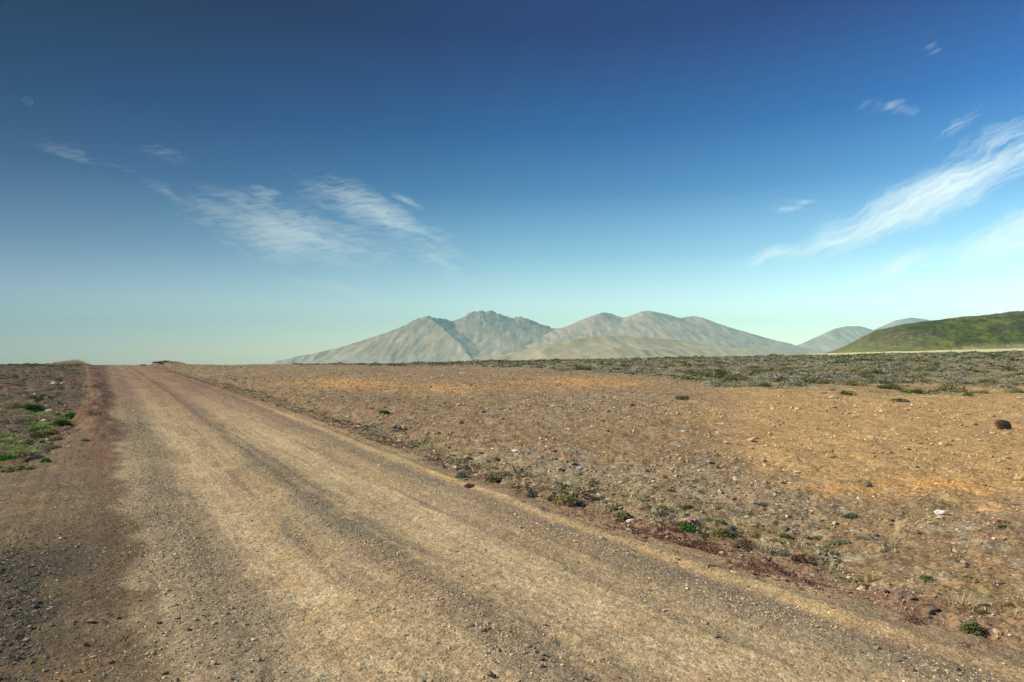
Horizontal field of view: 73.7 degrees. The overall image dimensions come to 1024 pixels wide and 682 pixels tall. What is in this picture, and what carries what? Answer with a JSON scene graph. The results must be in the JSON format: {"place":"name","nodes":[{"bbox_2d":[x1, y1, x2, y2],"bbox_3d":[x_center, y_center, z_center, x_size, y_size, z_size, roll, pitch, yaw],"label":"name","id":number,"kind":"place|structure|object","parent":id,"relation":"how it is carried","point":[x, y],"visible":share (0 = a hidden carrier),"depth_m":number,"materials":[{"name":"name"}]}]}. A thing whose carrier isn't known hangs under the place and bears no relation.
{"place":"outdoors","nodes":[
{"label":"outdoors","id":0,"kind":"place"},
{"bbox_2d":[272,310,555,363],"bbox_3d":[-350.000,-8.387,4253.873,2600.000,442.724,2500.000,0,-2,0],"label":"mountain","id":1,"kind":"structure","parent":0,"point":[480,334],"depth_m":4039.76,"materials":[{"name":"stone"}]},
{"bbox_2d":[0,364,1023,681],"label":"gravel road","id":2,"kind":"structure","parent":0,"point":[322,648],"depth_m":5.40,"materials":[{"name":"gravel"}]},
{"bbox_2d":[0,463,34,470],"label":"moss cushion","id":3,"kind":"object","parent":2,"relation":"on","point":[15,467],"visible":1,"depth_m":10.75,"materials":[{"name":"green plant"}]},
{"bbox_2d":[40,457,51,462],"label":"moss cushion","id":4,"kind":"object","parent":2,"relation":"on","point":[42,460],"visible":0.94,"depth_m":11.41,"materials":[{"name":"plant"}]},
{"bbox_2d":[455,471,467,477],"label":"cushion plant","id":5,"kind":"object","parent":2,"relation":"on","point":[462,475],"visible":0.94,"depth_m":10.21,"materials":[{"name":"plant"}]},
{"bbox_2d":[464,483,474,487],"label":"cushion plant","id":6,"kind":"object","parent":2,"relation":"on","point":[468,485],"visible":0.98,"depth_m":9.32,"materials":[{"name":"plant"}]},
{"bbox_2d":[486,671,495,677],"bbox_3d":[-0.112,1.843,3.768,0.059,0.031,0.084,7,-33,36],"label":"stone","id":7,"kind":"object","parent":2,"relation":"on","point":[491,674],"visible":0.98,"depth_m":3.74,"materials":[{"name":"stone"}]},
{"bbox_2d":[504,474,514,488],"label":"grass tuft","id":8,"kind":"object","parent":2,"relation":"on","point":[510,485],"visible":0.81,"depth_m":9.32,"materials":[{"name":"plant"}]},
{"bbox_2d":[526,490,537,497],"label":"cushion plant","id":9,"kind":"object","parent":2,"relation":"on","point":[531,493],"visible":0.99,"depth_m":8.73,"materials":[{"name":"plant"}]},
{"bbox_2d":[902,614,926,625],"bbox_3d":[2.708,1.881,4.601,0.173,0.044,0.231,0,-2,2],"label":"cushion plant","id":10,"kind":"object","parent":2,"relation":"on","point":[910,618],"visible":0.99,"depth_m":4.60,"materials":[{"name":"plant"}]},
{"bbox_2d":[0,348,1023,651],"bbox_3d":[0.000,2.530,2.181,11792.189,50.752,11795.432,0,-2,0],"label":"ground","id":11,"kind":"structure","parent":0,"point":[878,474],"depth_m":13.38,"materials":[{"name":"soil"}]},
{"bbox_2d":[0,453,17,460],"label":"moss cushion","id":12,"kind":"object","parent":11,"relation":"on","point":[5,457],"visible":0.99,"depth_m":11.54,"materials":[{"name":"plant"}]},
{"bbox_2d":[5,402,22,409],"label":"shrub","id":13,"kind":"object","parent":11,"relation":"on","point":[16,405],"visible":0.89,"depth_m":20.34,"materials":[{"name":"green plant"}]},
{"bbox_2d":[11,417,33,422],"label":"shrub","id":14,"kind":"object","parent":11,"relation":"on","point":[21,419],"visible":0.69,"depth_m":17.25,"materials":[{"name":"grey plant"}]},
{"bbox_2d":[9,450,42,457],"bbox_3d":[-8.443,1.945,11.829,0.515,0.102,0.517,1,-3,-29],"label":"moss cushion","id":15,"kind":"object","parent":11,"relation":"on","point":[22,453],"visible":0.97,"depth_m":11.78,"materials":[{"name":"green plant"}]},
{"bbox_2d":[21,403,43,407],"bbox_3d":[-14.287,1.913,20.350,0.663,0.140,0.648,-1,-3,30],"label":"moss cushion","id":16,"kind":"object","parent":11,"relation":"on","point":[29,405],"visible":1,"depth_m":20.24,"materials":[{"name":"plant"}]},
{"bbox_2d":[25,431,46,437],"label":"shrub","id":17,"kind":"object","parent":11,"relation":"on","point":[35,433],"visible":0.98,"depth_m":14.98,"materials":[{"name":"green plant"}]},
{"bbox_2d":[29,426,50,431],"bbox_3d":[-10.950,2.019,15.848,0.430,0.167,0.563,-1,-3,26],"label":"moss cushion","id":18,"kind":"object","parent":11,"relation":"on","point":[39,428],"visible":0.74,"depth_m":15.80,"materials":[{"name":"plant"}]},
{"bbox_2d":[0,361,80,436],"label":"heath cover","id":19,"kind":"object","parent":11,"relation":"on","point":[41,370],"visible":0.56,"depth_m":55.13,"materials":[{"name":"plant"}]},
{"bbox_2d":[34,428,60,433],"bbox_3d":[-10.466,2.023,15.377,0.542,0.114,0.529,0,-2,-6],"label":"moss cushion","id":20,"kind":"object","parent":11,"relation":"on","point":[48,430],"visible":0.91,"depth_m":15.31,"materials":[{"name":"green plant"}]},
{"bbox_2d":[44,437,65,441],"bbox_3d":[-9.461,2.038,14.181,0.464,0.113,0.388,2,-3,-38],"label":"moss cushion","id":21,"kind":"object","parent":11,"relation":"on","point":[53,439],"visible":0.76,"depth_m":14.11,"materials":[{"name":"green plant"}]},
{"bbox_2d":[49,418,71,424],"bbox_3d":[-11.145,1.986,16.889,0.462,0.162,0.490,-1,-2,13],"label":"moss cushion","id":22,"kind":"object","parent":11,"relation":"on","point":[63,421],"visible":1,"depth_m":16.83,"materials":[{"name":"plant"}]},
{"bbox_2d":[61,412,75,417],"bbox_3d":[-12.003,2.010,18.683,0.584,0.160,0.450,1,-2,-19],"label":"moss cushion","id":23,"kind":"object","parent":11,"relation":"on","point":[68,415],"visible":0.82,"depth_m":18.54,"materials":[{"name":"plant"}]},
{"bbox_2d":[53,359,89,364],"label":"grass tuft","id":24,"kind":"object","parent":11,"relation":"on","point":[73,361],"visible":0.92,"depth_m":82.63,"materials":[{"name":"plant"}]},
{"bbox_2d":[484,472,503,482],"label":"cushion plant","id":25,"kind":"object","parent":11,"relation":"on","point":[491,477],"visible":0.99,"depth_m":9.87,"materials":[{"name":"green plant"}]},
{"bbox_2d":[0,356,1023,648],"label":"plain rubble","id":26,"kind":"object","parent":11,"relation":"on","point":[492,436],"visible":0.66,"depth_m":14.22,"materials":[{"name":"stone"}]},
{"bbox_2d":[553,494,579,504],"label":"cushion plant","id":27,"kind":"object","parent":11,"relation":"on","point":[565,499],"visible":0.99,"depth_m":8.47,"materials":[{"name":"green plant"}]},
{"bbox_2d":[573,364,589,369],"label":"shrub","id":28,"kind":"object","parent":11,"relation":"on","point":[578,367],"visible":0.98,"depth_m":57.93,"materials":[{"name":"green plant"}]},
{"bbox_2d":[591,505,609,513],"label":"grass tuft","id":29,"kind":"object","parent":11,"relation":"on","point":[598,511],"visible":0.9,"depth_m":8.16,"materials":[{"name":"plant"}]},
{"bbox_2d":[215,378,1008,584],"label":"ground plants","id":30,"kind":"object","parent":11,"relation":"on","point":[829,555],"visible":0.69,"depth_m":9.22,"materials":[{"name":"plant"}]},
{"bbox_2d":[201,380,1023,648],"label":"red ground plants","id":31,"kind":"object","parent":11,"relation":"on","point":[713,550],"visible":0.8,"depth_m":6.69,"materials":[{"name":"plant"}]},
{"bbox_2d":[612,511,632,520],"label":"cushion plant","id":32,"kind":"object","parent":11,"relation":"on","point":[626,515],"visible":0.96,"depth_m":7.78,"materials":[{"name":"green plant"}]},
{"bbox_2d":[291,350,1023,394],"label":"heath cover","id":33,"kind":"object","parent":11,"relation":"on","point":[777,359],"visible":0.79,"depth_m":67.30,"materials":[{"name":"plant"}]},
{"bbox_2d":[674,395,690,399],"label":"cushion plant","id":34,"kind":"object","parent":11,"relation":"on","point":[684,397],"visible":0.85,"depth_m":24.35,"materials":[{"name":"plant"}]},
{"bbox_2d":[678,367,694,372],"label":"shrub","id":35,"kind":"object","parent":11,"relation":"on","point":[692,370],"visible":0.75,"depth_m":49.42,"materials":[{"name":"green plant"}]},
{"bbox_2d":[679,522,695,532],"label":"cushion plant","id":36,"kind":"object","parent":11,"relation":"on","point":[685,526],"visible":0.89,"depth_m":7.11,"materials":[{"name":"plant"}]},
{"bbox_2d":[682,504,693,509],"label":"cushion plant","id":37,"kind":"object","parent":11,"relation":"on","point":[685,507],"visible":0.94,"depth_m":8.13,"materials":[{"name":"green plant"}]},
{"bbox_2d":[677,514,699,527],"bbox_3d":[1.922,1.938,7.369,0.215,0.129,0.295,2,-3,-44],"label":"flower cushion","id":38,"kind":"object","parent":11,"relation":"on","point":[693,521],"visible":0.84,"depth_m":7.35,"materials":[{"name":"pink plant"}]},
{"bbox_2d":[701,377,728,387],"bbox_3d":[9.418,1.931,31.687,1.287,0.519,1.553,0,-2,-12],"label":"shrub","id":39,"kind":"object","parent":11,"relation":"on","point":[718,383],"visible":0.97,"depth_m":31.49,"materials":[{"name":"grey plant"}]},
{"bbox_2d":[715,368,731,374],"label":"shrub","id":40,"kind":"object","parent":11,"relation":"on","point":[729,372],"visible":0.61,"depth_m":45.89,"materials":[{"name":"green plant"}]},
{"bbox_2d":[713,527,734,538],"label":"cushion plant","id":41,"kind":"object","parent":11,"relation":"on","point":[721,531],"visible":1,"depth_m":6.90,"materials":[{"name":"green plant"}]},
{"bbox_2d":[722,373,737,378],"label":"shrub","id":42,"kind":"object","parent":11,"relation":"on","point":[728,376],"visible":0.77,"depth_m":40.35,"materials":[{"name":"green plant"}]},
{"bbox_2d":[724,525,736,530],"bbox_3d":[2.258,1.940,7.049,0.130,0.072,0.092,-3,-11,6],"label":"stone","id":43,"kind":"object","parent":11,"relation":"on","point":[732,527],"visible":0.86,"depth_m":7.02,"materials":[{"name":"stone"}]},
{"bbox_2d":[736,538,755,548],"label":"cushion plant","id":44,"kind":"object","parent":11,"relation":"on","point":[747,542],"visible":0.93,"depth_m":6.71,"materials":[{"name":"plant"}]},
{"bbox_2d":[750,532,760,537],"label":"cushion plant","id":45,"kind":"object","parent":11,"relation":"on","point":[756,535],"visible":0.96,"depth_m":6.92,"materials":[{"name":"green plant"}]},
{"bbox_2d":[745,537,777,553],"bbox_3d":[2.394,1.958,6.551,0.360,0.138,0.311,1,-2,-17],"label":"grass tuft","id":46,"kind":"object","parent":11,"relation":"on","point":[764,550],"visible":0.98,"depth_m":6.54,"materials":[{"name":"plant"}]},
{"bbox_2d":[754,502,768,506],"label":"cushion plant","id":47,"kind":"object","parent":11,"relation":"on","point":[762,504],"visible":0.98,"depth_m":8.27,"materials":[{"name":"plant"}]},
{"bbox_2d":[758,382,771,386],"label":"shrub","id":48,"kind":"object","parent":11,"relation":"on","point":[764,384],"visible":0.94,"depth_m":30.77,"materials":[{"name":"green plant"}]},
{"bbox_2d":[762,372,784,378],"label":"shrub","id":49,"kind":"object","parent":11,"relation":"on","point":[773,375],"visible":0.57,"depth_m":39.28,"materials":[{"name":"grey plant"}]},
{"bbox_2d":[771,377,787,381],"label":"shrub","id":50,"kind":"object","parent":11,"relation":"on","point":[780,379],"visible":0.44,"depth_m":34.54,"materials":[{"name":"green plant"}]},
{"bbox_2d":[773,551,789,556],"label":"cushion plant","id":51,"kind":"object","parent":11,"relation":"on","point":[783,554],"visible":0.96,"depth_m":6.42,"materials":[{"name":"plant"}]},
{"bbox_2d":[776,533,793,538],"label":"cushion plant","id":52,"kind":"object","parent":11,"relation":"on","point":[785,535],"visible":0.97,"depth_m":6.92,"materials":[{"name":"green plant"}]},
{"bbox_2d":[784,376,812,385],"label":"shrub","id":53,"kind":"object","parent":11,"relation":"on","point":[798,382],"visible":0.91,"depth_m":30.80,"materials":[{"name":"grey plant"}]},
{"bbox_2d":[791,540,809,548],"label":"grass tuft","id":54,"kind":"object","parent":11,"relation":"on","point":[798,544],"visible":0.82,"depth_m":6.61,"materials":[{"name":"plant"}]},
{"bbox_2d":[787,553,816,562],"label":"cushion plant","id":55,"kind":"object","parent":11,"relation":"on","point":[794,556],"visible":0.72,"depth_m":6.28,"materials":[{"name":"plant"}]},
{"bbox_2d":[787,374,822,383],"bbox_3d":[14.224,1.873,33.198,1.674,0.519,1.758,0,-2,-12],"label":"shrub","id":56,"kind":"object","parent":11,"relation":"on","point":[812,380],"visible":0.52,"depth_m":33.15,"materials":[{"name":"green plant"}]},
{"bbox_2d":[810,536,821,540],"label":"cushion plant","id":57,"kind":"object","parent":11,"relation":"on","point":[815,537],"visible":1,"depth_m":6.93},
{"bbox_2d":[811,556,828,563],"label":"cushion plant","id":58,"kind":"object","parent":11,"relation":"on","point":[821,559],"visible":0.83,"depth_m":6.23,"materials":[{"name":"plant"}]},
{"bbox_2d":[814,377,833,384],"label":"shrub","id":59,"kind":"object","parent":11,"relation":"on","point":[820,381],"visible":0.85,"depth_m":31.96,"materials":[{"name":"green plant"}]},
{"bbox_2d":[816,561,842,572],"bbox_3d":[2.768,1.981,5.985,0.261,0.094,0.305,1,-3,-24],"label":"grass tuft","id":60,"kind":"object","parent":11,"relation":"on","point":[831,567],"visible":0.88,"depth_m":5.97,"materials":[{"name":"plant"}]},
{"bbox_2d":[825,453,836,458],"bbox_3d":[5.627,2.026,12.042,0.192,0.112,0.104,0,-2,6],"label":"stone","id":61,"kind":"object","parent":11,"relation":"on","point":[830,455],"visible":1,"depth_m":12.02,"materials":[{"name":"stone"}]},
{"bbox_2d":[828,371,856,378],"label":"shrub","id":62,"kind":"object","parent":11,"relation":"on","point":[842,374],"visible":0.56,"depth_m":38.87,"materials":[{"name":"grey plant"}]},
{"bbox_2d":[834,540,852,544],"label":"cushion plant","id":63,"kind":"object","parent":11,"relation":"on","point":[842,542],"visible":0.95,"depth_m":6.74,"materials":[{"name":"plant"}]},
{"bbox_2d":[837,379,854,385],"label":"shrub","id":64,"kind":"object","parent":11,"relation":"on","point":[844,382],"visible":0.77,"depth_m":30.59,"materials":[{"name":"green plant"}]},
{"bbox_2d":[837,390,858,395],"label":"shrub","id":65,"kind":"object","parent":11,"relation":"on","point":[845,393],"visible":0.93,"depth_m":26.63,"materials":[{"name":"green plant"}]},
{"bbox_2d":[841,511,858,518],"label":"cushion plant","id":66,"kind":"object","parent":11,"relation":"on","point":[850,515],"visible":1,"depth_m":7.77,"materials":[{"name":"plant"}]},
{"bbox_2d":[838,375,865,381],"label":"shrub","id":67,"kind":"object","parent":11,"relation":"on","point":[854,377],"visible":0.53,"depth_m":34.58,"materials":[{"name":"grey plant"}]},
{"bbox_2d":[844,362,861,367],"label":"shrub","id":68,"kind":"object","parent":11,"relation":"on","point":[855,365],"visible":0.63,"depth_m":55.51,"materials":[{"name":"grey plant"}]},
{"bbox_2d":[847,380,866,385],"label":"shrub","id":69,"kind":"object","parent":11,"relation":"on","point":[859,383],"visible":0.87,"depth_m":30.31,"materials":[{"name":"green plant"}]},
{"bbox_2d":[856,369,870,375],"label":"shrub","id":70,"kind":"object","parent":11,"relation":"on","point":[865,373],"visible":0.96,"depth_m":41.74,"materials":[{"name":"green plant"}]},
{"bbox_2d":[862,564,872,581],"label":"grass tuft","id":71,"kind":"object","parent":11,"relation":"on","point":[868,577],"visible":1,"depth_m":5.71,"materials":[{"name":"plant"}]},
{"bbox_2d":[872,378,891,382],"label":"shrub","id":72,"kind":"object","parent":11,"relation":"on","point":[877,380],"visible":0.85,"depth_m":32.82,"materials":[{"name":"grey plant"}]},
{"bbox_2d":[874,366,891,373],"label":"shrub","id":73,"kind":"object","parent":11,"relation":"on","point":[882,369],"visible":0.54,"depth_m":44.94,"materials":[{"name":"grey plant"}]},
{"bbox_2d":[884,382,903,389],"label":"shrub","id":74,"kind":"object","parent":11,"relation":"on","point":[892,385],"visible":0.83,"depth_m":29.49,"materials":[{"name":"green plant"}]},
{"bbox_2d":[894,592,902,598],"bbox_3d":[2.852,1.879,5.037,0.062,0.036,0.071,16,8,-31],"label":"stone","id":75,"kind":"object","parent":11,"relation":"on","point":[898,595],"visible":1,"depth_m":5.02,"materials":[{"name":"stone"}]},
{"bbox_2d":[889,398,909,401],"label":"cushion plant","id":76,"kind":"object","parent":11,"relation":"on","point":[900,399],"visible":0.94,"depth_m":23.58,"materials":[{"name":"plant"}]},
{"bbox_2d":[905,375,926,378],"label":"shrub","id":77,"kind":"object","parent":11,"relation":"on","point":[909,376],"visible":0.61,"depth_m":38.49,"materials":[{"name":"green plant"}]},
{"bbox_2d":[908,388,927,393],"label":"shrub","id":78,"kind":"object","parent":11,"relation":"on","point":[918,391],"visible":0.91,"depth_m":28.18,"materials":[{"name":"green plant"}]},
{"bbox_2d":[918,575,934,582],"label":"cushion plant","id":79,"kind":"object","parent":11,"relation":"on","point":[923,577],"visible":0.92,"depth_m":5.67,"materials":[{"name":"green plant"}]},
{"bbox_2d":[929,605,937,610],"bbox_3d":[2.985,1.893,4.831,0.056,0.038,0.079,18,11,42],"label":"stone","id":80,"kind":"object","parent":11,"relation":"on","point":[933,608],"visible":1,"depth_m":4.81,"materials":[{"name":"stone"}]},
{"bbox_2d":[924,367,945,371],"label":"shrub","id":81,"kind":"object","parent":11,"relation":"on","point":[930,369],"visible":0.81,"depth_m":48.18,"materials":[{"name":"green plant"}]},
{"bbox_2d":[933,509,947,514],"bbox_3d":[5.012,2.011,8.013,0.181,0.068,0.120,-10,-8,-12],"label":"stone","id":82,"kind":"object","parent":11,"relation":"on","point":[939,512],"visible":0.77,"depth_m":7.98,"materials":[{"name":"white stone"}]},
{"bbox_2d":[938,440,947,444],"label":"stone","id":83,"kind":"object","parent":11,"relation":"on","point":[944,442],"visible":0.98,"depth_m":13.35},
{"bbox_2d":[933,381,967,391],"bbox_3d":[18.349,1.907,28.676,1.293,0.589,1.079,1,-3,-21],"label":"shrub","id":84,"kind":"object","parent":11,"relation":"on","point":[953,388],"visible":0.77,"depth_m":28.67,"materials":[{"name":"beige plant"}]},
{"bbox_2d":[945,376,963,382],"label":"shrub","id":85,"kind":"object","parent":11,"relation":"on","point":[953,380],"visible":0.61,"depth_m":33.18,"materials":[{"name":"grey plant"}]},
{"bbox_2d":[953,369,971,373],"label":"shrub","id":86,"kind":"object","parent":11,"relation":"on","point":[966,372],"visible":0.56,"depth_m":44.74,"materials":[{"name":"grey plant"}]},
{"bbox_2d":[938,587,996,610],"bbox_3d":[3.217,1.845,4.862,0.360,0.099,0.314,2,-3,-36],"label":"grass tuft","id":87,"kind":"object","parent":11,"relation":"on","point":[966,604],"visible":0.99,"depth_m":4.85,"materials":[{"name":"plant"}]},
{"bbox_2d":[957,379,977,384],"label":"shrub","id":88,"kind":"object","parent":11,"relation":"on","point":[962,381],"visible":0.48,"depth_m":32.79,"materials":[{"name":"grey plant"}]},
{"bbox_2d":[957,619,988,636],"bbox_3d":[2.984,1.847,4.430,0.164,0.085,0.177,1,-2,-20],"label":"cushion plant","id":89,"kind":"object","parent":11,"relation":"on","point":[966,626],"visible":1,"depth_m":4.40,"materials":[{"name":"green plant"}]},
{"bbox_2d":[968,389,991,393],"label":"shrub","id":90,"kind":"object","parent":11,"relation":"on","point":[981,392],"visible":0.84,"depth_m":28.14,"materials":[{"name":"green plant"}]},
{"bbox_2d":[975,609,990,614],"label":"cushion plant","id":91,"kind":"object","parent":11,"relation":"on","point":[983,611],"visible":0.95,"depth_m":4.71,"materials":[{"name":"green plant"}]},
{"bbox_2d":[979,381,996,385],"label":"shrub","id":92,"kind":"object","parent":11,"relation":"on","point":[985,383],"visible":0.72,"depth_m":30.53,"materials":[{"name":"grey plant"}]},
{"bbox_2d":[992,628,1002,634],"bbox_3d":[3.098,1.857,4.364,0.050,0.036,0.065,1,6,8],"label":"stone","id":93,"kind":"object","parent":11,"relation":"on","point":[996,631],"visible":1,"depth_m":4.35,"materials":[{"name":"stone"}]},
{"bbox_2d":[991,383,1014,388],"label":"shrub","id":94,"kind":"object","parent":11,"relation":"on","point":[1000,385],"visible":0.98,"depth_m":29.23,"materials":[{"name":"grey plant"}]},
{"bbox_2d":[995,420,1011,428],"bbox_3d":[11.827,2.038,16.442,0.390,0.272,0.242,0,-2,8],"label":"boulder","id":95,"kind":"object","parent":11,"relation":"on","point":[1001,424],"visible":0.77,"depth_m":16.35,"materials":[{"name":"stone"}]},
{"bbox_2d":[995,524,1012,528],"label":"cushion plant","id":96,"kind":"object","parent":11,"relation":"on","point":[1002,525],"visible":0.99,"depth_m":7.01,"materials":[{"name":"green plant"}]},
{"bbox_2d":[997,606,1023,620],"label":"grass tuft","id":97,"kind":"object","parent":11,"relation":"on","point":[1017,614],"visible":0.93,"depth_m":4.60,"materials":[{"name":"plant"}]},
{"bbox_2d":[998,380,1023,385],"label":"shrub","id":98,"kind":"object","parent":11,"relation":"on","point":[1014,383],"visible":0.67,"depth_m":31.54,"materials":[{"name":"green plant"}]},
{"bbox_2d":[1004,363,1022,366],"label":"shrub","id":99,"kind":"object","parent":11,"relation":"on","point":[1014,365],"visible":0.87,"depth_m":57.05,"materials":[{"name":"grey plant"}]},
{"bbox_2d":[1005,388,1023,392],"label":"shrub","id":100,"kind":"object","parent":11,"relation":"on","point":[1018,390],"visible":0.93,"depth_m":28.04,"materials":[{"name":"green plant"}]},
{"bbox_2d":[1013,476,1023,480],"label":"stone","id":101,"kind":"object","parent":11,"relation":"on","point":[1020,478],"visible":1,"depth_m":9.98,"materials":[{"name":"stone"}]},
{"bbox_2d":[0,0,1023,364],"label":"sky","id":102,"kind":"structure","parent":0,"point":[204,182],"materials":[{"name":"blue"}]},
{"bbox_2d":[461,336,816,361],"bbox_3d":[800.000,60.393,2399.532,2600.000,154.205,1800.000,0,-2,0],"label":"foothill","id":103,"kind":"structure","parent":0,"point":[614,347],"depth_m":2109.99,"materials":[{"name":"stone"}]},
{"bbox_2d":[526,310,825,352],"bbox_3d":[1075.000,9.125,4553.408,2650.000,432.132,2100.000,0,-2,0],"label":"mountain","id":104,"kind":"structure","parent":0,"point":[653,324],"depth_m":4268.13,"materials":[{"name":"stone"}]},
{"bbox_2d":[796,326,873,352],"bbox_3d":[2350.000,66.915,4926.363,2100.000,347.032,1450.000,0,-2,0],"label":"mountain","id":105,"kind":"structure","parent":0,"point":[833,339],"depth_m":4777.25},
{"bbox_2d":[874,318,930,330],"bbox_3d":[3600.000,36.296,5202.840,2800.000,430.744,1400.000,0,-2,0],"label":"mountain","id":106,"kind":"structure","parent":0,"point":[901,322],"depth_m":5169.25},
{"bbox_2d":[827,311,1023,352],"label":"hill","id":107,"kind":"structure","parent":0,"point":[1004,330],"depth_m":385.66,"materials":[{"name":"plant"}]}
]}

